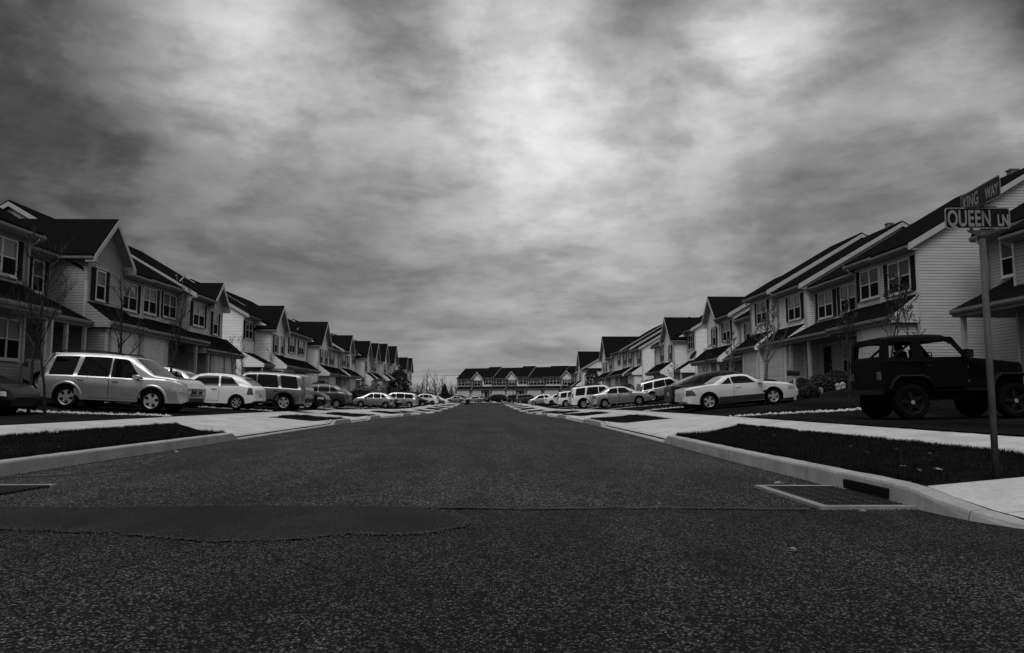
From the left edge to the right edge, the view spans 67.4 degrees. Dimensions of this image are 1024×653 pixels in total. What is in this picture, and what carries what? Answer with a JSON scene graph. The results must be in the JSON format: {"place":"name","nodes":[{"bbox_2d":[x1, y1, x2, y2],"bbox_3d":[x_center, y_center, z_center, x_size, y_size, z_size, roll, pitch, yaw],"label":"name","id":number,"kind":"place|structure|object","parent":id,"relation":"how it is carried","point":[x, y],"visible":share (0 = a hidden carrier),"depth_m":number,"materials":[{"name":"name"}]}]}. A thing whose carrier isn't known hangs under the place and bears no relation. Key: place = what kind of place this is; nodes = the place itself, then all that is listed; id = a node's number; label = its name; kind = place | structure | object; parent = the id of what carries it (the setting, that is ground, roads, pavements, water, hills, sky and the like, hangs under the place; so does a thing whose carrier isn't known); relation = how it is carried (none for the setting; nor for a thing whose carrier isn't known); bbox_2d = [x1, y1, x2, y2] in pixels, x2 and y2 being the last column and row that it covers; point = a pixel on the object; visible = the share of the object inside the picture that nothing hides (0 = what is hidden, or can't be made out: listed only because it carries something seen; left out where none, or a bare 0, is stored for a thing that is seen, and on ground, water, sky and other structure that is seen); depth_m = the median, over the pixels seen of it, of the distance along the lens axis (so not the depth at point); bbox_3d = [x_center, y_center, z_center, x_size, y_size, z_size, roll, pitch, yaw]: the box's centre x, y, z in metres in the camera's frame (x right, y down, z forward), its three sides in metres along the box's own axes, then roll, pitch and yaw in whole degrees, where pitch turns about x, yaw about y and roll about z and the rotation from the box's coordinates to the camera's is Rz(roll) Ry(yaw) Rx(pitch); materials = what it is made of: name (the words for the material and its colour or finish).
{"place":"outdoors","nodes":[
{"label":"outdoors","id":0,"kind":"place"},
{"bbox_2d":[0,379,430,424],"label":"driveway","id":1,"kind":"structure","parent":0,"point":[20,417],"depth_m":25.04,"materials":[{"name":"concrete"}]},
{"bbox_2d":[0,375,41,412],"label":"parked sedan","id":2,"kind":"object","parent":1,"relation":"on","point":[15,396],"visible":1,"depth_m":21.14,"materials":[{"name":"black paint"}]},
{"bbox_2d":[19,359,139,405],"bbox_3d":[-15.760,1.937,28.543,4.262,1.463,2.119,13,-6,0],"label":"parked sedan","id":3,"kind":"object","parent":1,"relation":"on","point":[24,372],"visible":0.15,"depth_m":27.68,"materials":[{"name":"paint"}]},
{"bbox_2d":[36,350,205,411],"bbox_3d":[-12.972,1.842,25.762,4.870,1.926,2.336,3,-6,-1],"label":"parked suv","id":4,"kind":"object","parent":1,"relation":"on","point":[91,380],"visible":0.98,"depth_m":24.84,"materials":[{"name":"paint"}]},
{"bbox_2d":[164,367,219,405],"bbox_3d":[-15.609,2.689,35.711,4.562,1.463,2.119,12,-6,0],"label":"parked sedan","id":5,"kind":"object","parent":1,"relation":"on","point":[179,372],"visible":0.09,"depth_m":35.09,"materials":[{"name":"paint"}]},
{"bbox_2d":[185,373,265,409],"bbox_3d":[-12.678,2.711,32.520,4.107,1.484,2.080,3,-6,-1],"label":"parked hatchback","id":6,"kind":"object","parent":1,"relation":"on","point":[235,392],"visible":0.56,"depth_m":31.77,"materials":[{"name":"white paint"}]},
{"bbox_2d":[220,370,313,409],"bbox_3d":[-12.153,3.026,37.075,4.870,1.856,2.336,3,-6,-1],"label":"parked suv","id":7,"kind":"object","parent":1,"relation":"on","point":[286,390],"visible":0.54,"depth_m":36.23,"materials":[{"name":"grey paint"}]},
{"bbox_2d":[256,391,330,408],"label":"parked sedan","id":8,"kind":"object","parent":1,"relation":"on","point":[321,399],"visible":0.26,"depth_m":42.35,"materials":[{"name":"black paint"}]},
{"bbox_2d":[313,384,351,407],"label":"parked hatchback","id":9,"kind":"object","parent":1,"relation":"on","point":[340,396],"visible":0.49,"depth_m":54.31,"materials":[{"name":"grey paint"}]},
{"bbox_2d":[353,392,394,407],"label":"parked hatchback","id":10,"kind":"object","parent":1,"relation":"on","point":[384,400],"visible":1,"depth_m":79.07,"materials":[{"name":"silver metal"}]},
{"bbox_2d":[389,392,418,407],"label":"parked minivan","id":11,"kind":"object","parent":1,"relation":"on","point":[409,400],"visible":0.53,"depth_m":91.89,"materials":[{"name":"silver metal"}]},
{"bbox_2d":[0,403,460,435],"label":"pavement","id":12,"kind":"structure","parent":0,"point":[243,424],"depth_m":22.96,"materials":[{"name":"concrete"}]},
{"bbox_2d":[0,403,821,508],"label":"road","id":13,"kind":"structure","parent":0,"point":[498,443],"depth_m":10.08,"materials":[{"name":"grey asphalt"}]},
{"bbox_2d":[0,484,56,494],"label":"storm drain","id":14,"kind":"object","parent":13,"relation":"on","point":[5,489],"visible":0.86,"depth_m":8.16,"materials":[{"name":"concrete"}]},
{"bbox_2d":[754,479,915,509],"bbox_3d":[3.106,1.672,7.529,0.890,0.234,1.700,0,-5,-1],"label":"storm drain","id":15,"kind":"object","parent":13,"relation":"on","point":[825,497],"visible":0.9,"depth_m":7.37,"materials":[{"name":"concrete"}]},
{"bbox_2d":[0,508,1023,652],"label":"junction road","id":16,"kind":"structure","parent":0,"point":[440,591],"depth_m":3.90,"materials":[{"name":"grey asphalt"}]},
{"bbox_2d":[0,505,469,540],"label":"asphalt patch","id":17,"kind":"object","parent":16,"relation":"on","point":[253,521],"visible":0.97,"depth_m":6.01,"materials":[{"name":"grey asphalt"}]},
{"bbox_2d":[0,503,484,544],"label":"road seam","id":18,"kind":"object","parent":17,"relation":"on","point":[310,537],"visible":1,"depth_m":5.60,"materials":[{"name":"black asphalt"}]},
{"bbox_2d":[389,503,919,510],"bbox_3d":[1.224,1.585,6.740,4.621,0.024,0.388,0,-5,0],"label":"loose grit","id":19,"kind":"object","parent":16,"relation":"on","point":[609,507],"visible":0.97,"depth_m":6.74,"materials":[{"name":"grey gravel"}]},
{"bbox_2d":[0,385,1023,519],"bbox_3d":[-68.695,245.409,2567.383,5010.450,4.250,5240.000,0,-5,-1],"label":"ground","id":20,"kind":"structure","parent":0,"point":[933,403],"depth_m":13.05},
{"bbox_2d":[0,208,61,382],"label":"town house","id":21,"kind":"structure","parent":20,"relation":"on","point":[13,230],"depth_m":27.94,"materials":[{"name":"metal"}]},
{"bbox_2d":[0,235,18,278],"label":"window","id":22,"kind":"structure","parent":21,"relation":"in","point":[8,247],"depth_m":27.76,"materials":[{"name":"grey glass"}]},
{"bbox_2d":[0,317,21,361],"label":"window","id":23,"kind":"structure","parent":21,"relation":"in","point":[10,333],"depth_m":27.82,"materials":[{"name":"grey glass"}]},
{"bbox_2d":[0,224,83,412],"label":"bare tree","id":24,"kind":"object","parent":20,"relation":"on","point":[45,293],"visible":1,"depth_m":22.59,"materials":[{"name":"grey plant"}]},
{"bbox_2d":[14,262,72,412],"bbox_3d":[-13.752,0.391,22.327,1.146,4.492,1.281,-2,-6,19],"label":"bare tree","id":25,"kind":"object","parent":20,"relation":"on","point":[43,377],"visible":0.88,"depth_m":22.49,"materials":[{"name":"grey plant"}]},
{"bbox_2d":[10,213,147,359],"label":"town house","id":26,"kind":"structure","parent":20,"relation":"on","point":[85,315],"depth_m":33.26,"materials":[{"name":"metal"}]},
{"bbox_2d":[31,259,44,294],"bbox_3d":[-19.913,-2.082,32.236,0.095,1.410,0.900,0,-5,-1],"label":"window","id":27,"kind":"structure","parent":26,"relation":"in","point":[41,271],"depth_m":32.28,"materials":[{"name":"grey glass"}]},
{"bbox_2d":[94,269,106,302],"bbox_3d":[-18.365,-1.796,34.259,0.095,1.410,0.900,0,-5,-1],"label":"window","id":28,"kind":"structure","parent":26,"relation":"in","point":[100,291],"depth_m":34.27,"materials":[{"name":"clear glass"}]},
{"bbox_2d":[110,329,137,355],"bbox_3d":[-17.530,1.489,34.620,0.060,2.540,2.540,0,-5,-1],"label":"garage door","id":29,"kind":"structure","parent":26,"relation":"in","point":[126,349],"depth_m":34.76,"materials":[{"name":"paint"}]},
{"bbox_2d":[16,409,171,416],"bbox_3d":[-12.766,2.594,23.100,5.012,0.362,0.680,0,-5,-1],"label":"stone edging","id":30,"kind":"object","parent":20,"relation":"on","point":[74,412],"visible":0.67,"depth_m":23.01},
{"bbox_2d":[0,200,210,374],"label":"town house","id":31,"kind":"structure","parent":20,"relation":"on","point":[151,296],"depth_m":39.74,"materials":[{"name":"metal"}]},
{"bbox_2d":[123,281,137,313],"bbox_3d":[-18.858,-1.440,37.780,0.095,1.410,1.820,0,-5,-1],"label":"window","id":32,"kind":"structure","parent":31,"relation":"in","point":[130,305],"depth_m":38.07,"materials":[{"name":"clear glass"}]},
{"bbox_2d":[144,287,156,316],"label":"window","id":33,"kind":"structure","parent":31,"relation":"in","point":[150,296],"depth_m":40.74,"materials":[{"name":"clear glass"}]},
{"bbox_2d":[142,335,165,366],"bbox_3d":[-17.611,1.784,37.704,0.060,2.540,2.540,0,-5,-1],"label":"garage door","id":34,"kind":"structure","parent":31,"relation":"in","point":[154,348],"depth_m":37.85,"materials":[{"name":"paint"}]},
{"bbox_2d":[162,292,176,320],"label":"window","id":35,"kind":"structure","parent":31,"relation":"in","point":[169,299],"depth_m":43.45,"materials":[{"name":"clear glass"}]},
{"bbox_2d":[0,422,224,458],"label":"grass","id":36,"kind":"structure","parent":20,"relation":"on","point":[97,431],"depth_m":13.87,"materials":[{"name":"black plant"}]},
{"bbox_2d":[100,269,145,355],"bbox_3d":[-15.164,0.455,29.875,1.270,5.282,1.870,-2,-6,24],"label":"bare tree","id":37,"kind":"object","parent":20,"relation":"on","point":[120,345],"visible":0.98,"depth_m":29.75,"materials":[{"name":"grey plant"}]},
{"bbox_2d":[165,284,191,372],"bbox_3d":[-15.094,0.752,34.795,1.268,5.567,2.019,3,-6,-26],"label":"bare tree","id":38,"kind":"object","parent":20,"relation":"on","point":[181,317],"visible":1,"depth_m":35.05,"materials":[{"name":"grey plant"}]},
{"bbox_2d":[128,246,245,374],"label":"town house","id":39,"kind":"structure","parent":20,"relation":"on","point":[209,304],"depth_m":46.22,"materials":[{"name":"metal"}]},
{"bbox_2d":[193,302,204,328],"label":"window","id":40,"kind":"structure","parent":39,"relation":"in","point":[198,309],"depth_m":45.73,"materials":[{"name":"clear glass"}]},
{"bbox_2d":[0,404,458,476],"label":"kerb","id":41,"kind":"structure","parent":20,"relation":"on","point":[14,466],"depth_m":12.58,"materials":[{"name":"concrete"}]},
{"bbox_2d":[189,279,297,374],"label":"town house","id":42,"kind":"structure","parent":20,"relation":"on","point":[263,327],"depth_m":61.06,"materials":[{"name":"metal"}]},
{"bbox_2d":[226,291,320,374],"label":"town house","id":43,"kind":"structure","parent":20,"relation":"on","point":[296,347],"depth_m":69.42,"materials":[{"name":"metal"}]},
{"bbox_2d":[288,321,339,384],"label":"town house","id":44,"kind":"structure","parent":20,"relation":"on","point":[318,344],"depth_m":78.65,"materials":[{"name":"metal"}]},
{"bbox_2d":[288,319,349,386],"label":"town house","id":45,"kind":"structure","parent":20,"relation":"on","point":[333,359],"depth_m":85.12,"materials":[{"name":"metal"}]},
{"bbox_2d":[292,319,361,390],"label":"town house","id":46,"kind":"structure","parent":20,"relation":"on","point":[344,344],"depth_m":91.27,"materials":[{"name":"metal"}]},
{"bbox_2d":[331,334,377,389],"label":"town house","id":47,"kind":"structure","parent":20,"relation":"on","point":[361,361],"depth_m":105.86,"materials":[{"name":"metal"}]},
{"bbox_2d":[331,333,385,389],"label":"town house","id":48,"kind":"structure","parent":20,"relation":"on","point":[376,358],"depth_m":113.97,"materials":[{"name":"metal"}]},
{"bbox_2d":[354,340,400,393],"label":"town house","id":49,"kind":"structure","parent":20,"relation":"on","point":[393,357],"depth_m":134.44,"materials":[{"name":"metal"}]},
{"bbox_2d":[378,344,394,393],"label":"town house","id":50,"kind":"structure","parent":20,"relation":"on","point":[385,360],"depth_m":123.54,"materials":[{"name":"metal"}]},
{"bbox_2d":[388,370,412,393],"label":"evergreen tree","id":51,"kind":"object","parent":20,"relation":"on","point":[401,374],"visible":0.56,"depth_m":131.54,"materials":[{"name":"black plant"}]},
{"bbox_2d":[456,368,479,401],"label":"town house","id":52,"kind":"structure","parent":20,"relation":"on","point":[464,382],"depth_m":189.22,"materials":[{"name":"metal"}]},
{"bbox_2d":[471,368,487,402],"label":"town house","id":53,"kind":"structure","parent":20,"relation":"on","point":[477,383],"depth_m":187.58,"materials":[{"name":"metal"}]},
{"bbox_2d":[480,367,501,402],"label":"town house","id":54,"kind":"structure","parent":20,"relation":"on","point":[489,374],"depth_m":186.62,"materials":[{"name":"metal"}]},
{"bbox_2d":[491,368,512,402],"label":"town house","id":55,"kind":"structure","parent":20,"relation":"on","point":[499,383],"depth_m":184.89,"materials":[{"name":"metal"}]},
{"bbox_2d":[505,367,521,394],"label":"town house","id":56,"kind":"structure","parent":20,"relation":"on","point":[511,385],"depth_m":183.53,"materials":[{"name":"metal"}]},
{"bbox_2d":[515,366,535,393],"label":"town house","id":57,"kind":"structure","parent":20,"relation":"on","point":[521,376],"depth_m":182.55,"materials":[{"name":"metal"}]},
{"bbox_2d":[526,367,549,396],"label":"town house","id":58,"kind":"structure","parent":20,"relation":"on","point":[536,378],"depth_m":180.65,"materials":[{"name":"metal"}]},
{"bbox_2d":[544,366,568,395],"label":"town house","id":59,"kind":"structure","parent":20,"relation":"on","point":[553,380],"depth_m":178.87,"materials":[{"name":"metal"}]},
{"bbox_2d":[572,351,601,386],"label":"town house","id":60,"kind":"structure","parent":20,"relation":"on","point":[586,360],"depth_m":144.47,"materials":[{"name":"metal"}]},
{"bbox_2d":[595,336,638,387],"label":"town house","id":61,"kind":"structure","parent":20,"relation":"on","point":[609,345],"depth_m":113.33,"materials":[{"name":"metal"}]},
{"bbox_2d":[605,324,661,386],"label":"town house","id":62,"kind":"structure","parent":20,"relation":"on","point":[617,363],"depth_m":101.49,"materials":[{"name":"metal"}]},
{"bbox_2d":[612,326,661,385],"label":"town house","id":63,"kind":"structure","parent":20,"relation":"on","point":[627,357],"depth_m":94.74,"materials":[{"name":"metal"}]},
{"bbox_2d":[623,332,660,389],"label":"town house","id":64,"kind":"structure","parent":20,"relation":"on","point":[643,358],"depth_m":87.12,"materials":[{"name":"metal"}]},
{"bbox_2d":[645,317,706,380],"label":"town house","id":65,"kind":"structure","parent":20,"relation":"on","point":[681,337],"depth_m":71.86,"materials":[{"name":"metal"}]},
{"bbox_2d":[650,315,702,365],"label":"town house","id":66,"kind":"structure","parent":20,"relation":"on","point":[659,355],"depth_m":78.85,"materials":[{"name":"metal"}]},
{"bbox_2d":[689,277,778,373],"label":"town house","id":67,"kind":"structure","parent":20,"relation":"on","point":[721,314],"depth_m":56.99,"materials":[{"name":"metal"}]},
{"bbox_2d":[722,310,750,372],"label":"town house","id":68,"kind":"structure","parent":20,"relation":"on","point":[743,320],"depth_m":52.70,"materials":[{"name":"metal"}]},
{"bbox_2d":[505,404,1023,528],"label":"kerb","id":69,"kind":"structure","parent":20,"relation":"on","point":[925,498],"depth_m":8.28,"materials":[{"name":"concrete"}]},
{"bbox_2d":[748,300,788,378],"bbox_3d":[12.796,1.095,38.258,1.842,4.984,1.480,-5,-7,41],"label":"bare tree","id":70,"kind":"object","parent":20,"relation":"on","point":[767,326],"visible":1,"depth_m":38.42,"materials":[{"name":"grey plant"}]},
{"bbox_2d":[728,407,861,416],"bbox_3d":[8.942,2.646,23.604,4.676,0.411,0.713,0,-5,-1],"label":"stone edging","id":71,"kind":"object","parent":20,"relation":"on","point":[811,411],"visible":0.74,"depth_m":23.50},
{"bbox_2d":[732,232,867,378],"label":"town house","id":72,"kind":"structure","parent":20,"relation":"on","point":[753,364],"depth_m":46.59,"materials":[{"name":"metal"}]},
{"bbox_2d":[744,351,756,377],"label":"garage door","id":73,"kind":"structure","parent":72,"relation":"in","point":[750,360],"depth_m":46.89,"materials":[{"name":"paint"}]},
{"bbox_2d":[798,384,822,397],"bbox_3d":[11.886,2.633,30.637,0.863,0.704,0.916,5,-7,-42],"label":"shrub","id":74,"kind":"object","parent":20,"relation":"on","point":[811,391],"visible":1,"depth_m":30.42,"materials":[{"name":"grey plant"}]},
{"bbox_2d":[809,374,835,390],"bbox_3d":[13.332,2.502,33.198,1.211,0.894,1.174,0,-5,-1],"label":"shrub","id":75,"kind":"object","parent":20,"relation":"on","point":[824,380],"visible":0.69,"depth_m":32.91,"materials":[{"name":"grey plant"}]},
{"bbox_2d":[758,221,908,385],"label":"town house","id":76,"kind":"structure","parent":20,"relation":"on","point":[795,307],"depth_m":42.32,"materials":[{"name":"metal"}]},
{"bbox_2d":[768,346,784,381],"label":"garage door","id":77,"kind":"structure","parent":76,"relation":"in","point":[776,366],"depth_m":43.27,"materials":[{"name":"paint"}]},
{"bbox_2d":[788,294,800,321],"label":"window","id":78,"kind":"structure","parent":76,"relation":"in","point":[794,304],"depth_m":43.18,"materials":[{"name":"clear glass"}]},
{"bbox_2d":[825,369,851,387],"bbox_3d":[14.226,2.311,33.523,1.200,0.955,1.158,5,-8,-44],"label":"shrub","id":79,"kind":"object","parent":20,"relation":"on","point":[832,374],"visible":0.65,"depth_m":33.31,"materials":[{"name":"grey plant"}]},
{"bbox_2d":[836,290,856,397],"bbox_3d":[12.445,0.677,28.466,0.808,4.160,0.877,-4,-7,36],"label":"bare tree","id":80,"kind":"object","parent":20,"relation":"on","point":[844,314],"visible":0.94,"depth_m":28.44,"materials":[{"name":"grey plant"}]},
{"bbox_2d":[783,223,912,383],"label":"town house","id":81,"kind":"structure","parent":20,"relation":"on","point":[829,302],"depth_m":39.46,"materials":[{"name":"metal"}]},
{"bbox_2d":[817,290,832,320],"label":"window","id":82,"kind":"structure","parent":81,"relation":"in","point":[825,301],"depth_m":40.46,"materials":[{"name":"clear glass"}]},
{"bbox_2d":[822,344,833,374],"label":"door","id":83,"kind":"structure","parent":81,"relation":"in","point":[827,350],"depth_m":40.22,"materials":[{"name":"black wood"}]},
{"bbox_2d":[839,283,854,314],"bbox_3d":[16.597,-1.363,37.849,0.095,1.410,1.820,0,-5,-1],"label":"window","id":84,"kind":"structure","parent":81,"relation":"in","point":[849,289],"depth_m":37.83,"materials":[{"name":"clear glass"}]},
{"bbox_2d":[676,423,1023,483],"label":"grass","id":85,"kind":"structure","parent":20,"relation":"on","point":[719,438],"depth_m":9.97,"materials":[{"name":"black plant"}]},
{"bbox_2d":[870,270,913,357],"bbox_3d":[12.904,0.324,25.859,1.187,4.520,1.484,0,-5,-1],"label":"bare tree","id":86,"kind":"object","parent":20,"relation":"on","point":[887,319],"visible":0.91,"depth_m":25.89,"materials":[{"name":"grey plant"}]},
{"bbox_2d":[887,274,925,349],"bbox_3d":[13.089,0.320,25.405,1.150,4.266,0.825,-3,-6,25],"label":"bare tree","id":87,"kind":"object","parent":20,"relation":"on","point":[904,295],"visible":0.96,"depth_m":25.46,"materials":[{"name":"grey plant"}]},
{"bbox_2d":[825,168,1023,358],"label":"town house","id":88,"kind":"structure","parent":20,"relation":"on","point":[933,259],"depth_m":30.93,"materials":[{"name":"metal"}]},
{"bbox_2d":[859,266,879,301],"bbox_3d":[16.369,-1.925,35.133,0.095,1.410,1.820,0,-5,-1],"label":"window","id":89,"kind":"structure","parent":88,"relation":"in","point":[869,279],"depth_m":35.10,"materials":[{"name":"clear glass"}]},
{"bbox_2d":[860,324,891,358],"bbox_3d":[15.285,1.236,32.189,0.060,2.640,2.540,0,-5,-1],"label":"garage door","id":90,"kind":"structure","parent":88,"relation":"in","point":[873,332],"depth_m":32.47,"materials":[{"name":"paint"}]},
{"bbox_2d":[887,257,911,296],"bbox_3d":[16.150,-2.042,32.024,0.095,1.410,1.820,0,-5,-1],"label":"window","id":91,"kind":"structure","parent":88,"relation":"in","point":[901,267],"depth_m":31.94,"materials":[{"name":"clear glass"}]},
{"bbox_2d":[944,175,1010,479],"bbox_3d":[4.493,0.134,7.240,0.611,2.985,0.492,5,-8,-44],"label":"street sign","id":92,"kind":"object","parent":20,"relation":"on","point":[972,213],"visible":0.99,"depth_m":7.30,"materials":[{"name":"metal"}]},
{"bbox_2d":[949,203,1023,384],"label":"town house","id":93,"kind":"structure","parent":20,"relation":"on","point":[1005,255],"depth_m":26.81,"materials":[{"name":"metal"}]},
{"bbox_2d":[999,242,1012,279],"bbox_3d":[18.011,-2.473,27.843,0.095,1.410,0.900,0,-5,-1],"label":"window","id":94,"kind":"structure","parent":93,"relation":"in","point":[1006,264],"depth_m":27.97,"materials":[{"name":"clear glass"}]},
{"bbox_2d":[0,0,1023,394],"label":"sky","id":95,"kind":"structure","parent":0,"point":[457,186],"materials":[{"name":"grey"}]},
{"bbox_2d":[507,403,1023,517],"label":"pavement","id":96,"kind":"structure","parent":0,"point":[1004,495],"depth_m":13.05,"materials":[{"name":"concrete"}]},
{"bbox_2d":[531,383,1023,434],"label":"driveway","id":97,"kind":"structure","parent":0,"point":[949,417],"depth_m":21.94,"materials":[{"name":"concrete"}]},
{"bbox_2d":[569,384,619,407],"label":"parked suv","id":98,"kind":"object","parent":97,"relation":"on","point":[579,397],"visible":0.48,"depth_m":65.06,"materials":[{"name":"white paint"}]},
{"bbox_2d":[589,386,650,406],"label":"parked sedan","id":99,"kind":"object","parent":97,"relation":"on","point":[606,397],"visible":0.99,"depth_m":56.76,"materials":[{"name":"silver metal"}]},
{"bbox_2d":[636,377,677,401],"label":"parked suv","id":100,"kind":"object","parent":97,"relation":"on","point":[653,388],"visible":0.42,"depth_m":60.85,"materials":[{"name":"paint"}]},
{"bbox_2d":[664,371,775,407],"bbox_3d":[9.353,2.721,34.152,4.962,1.513,2.218,-5,-5,-2],"label":"parked sedan","id":101,"kind":"object","parent":97,"relation":"on","point":[690,381],"visible":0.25,"depth_m":33.41,"materials":[{"name":"black paint"}]},
{"bbox_2d":[675,374,797,409],"bbox_3d":[8.857,2.543,30.539,4.532,1.302,2.178,-5,-5,-2],"label":"parked coupe","id":102,"kind":"object","parent":97,"relation":"on","point":[712,393],"visible":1,"depth_m":29.66,"materials":[{"name":"paint"}]},
{"bbox_2d":[847,334,1023,419],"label":"parked off roader","id":103,"kind":"object","parent":97,"relation":"on","point":[901,383],"visible":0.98,"depth_m":17.50,"materials":[{"name":"black paint"}]},
{"bbox_2d":[851,338,883,362],"bbox_3d":[8.426,0.586,18.234,0.110,0.510,1.440,-1,-5,-2],"label":"rear window frame","id":104,"kind":"structure","parent":103,"relation":"in","point":[879,341],"depth_m":18.16,"materials":[{"name":"black paint"}]},
{"bbox_2d":[882,337,969,360],"bbox_3d":[9.440,0.509,17.544,2.060,0.520,0.102,-1,-5,-2],"label":"window frame","id":105,"kind":"structure","parent":103,"relation":"in","point":[914,343],"depth_m":17.52,"materials":[{"name":"black paint"}]},
{"bbox_2d":[923,360,968,386],"bbox_3d":[9.856,1.063,17.418,1.010,0.600,0.043,-1,-5,-2],"label":"door","id":106,"kind":"structure","parent":103,"relation":"in","point":[943,373],"depth_m":17.42,"materials":[{"name":"black paint"}]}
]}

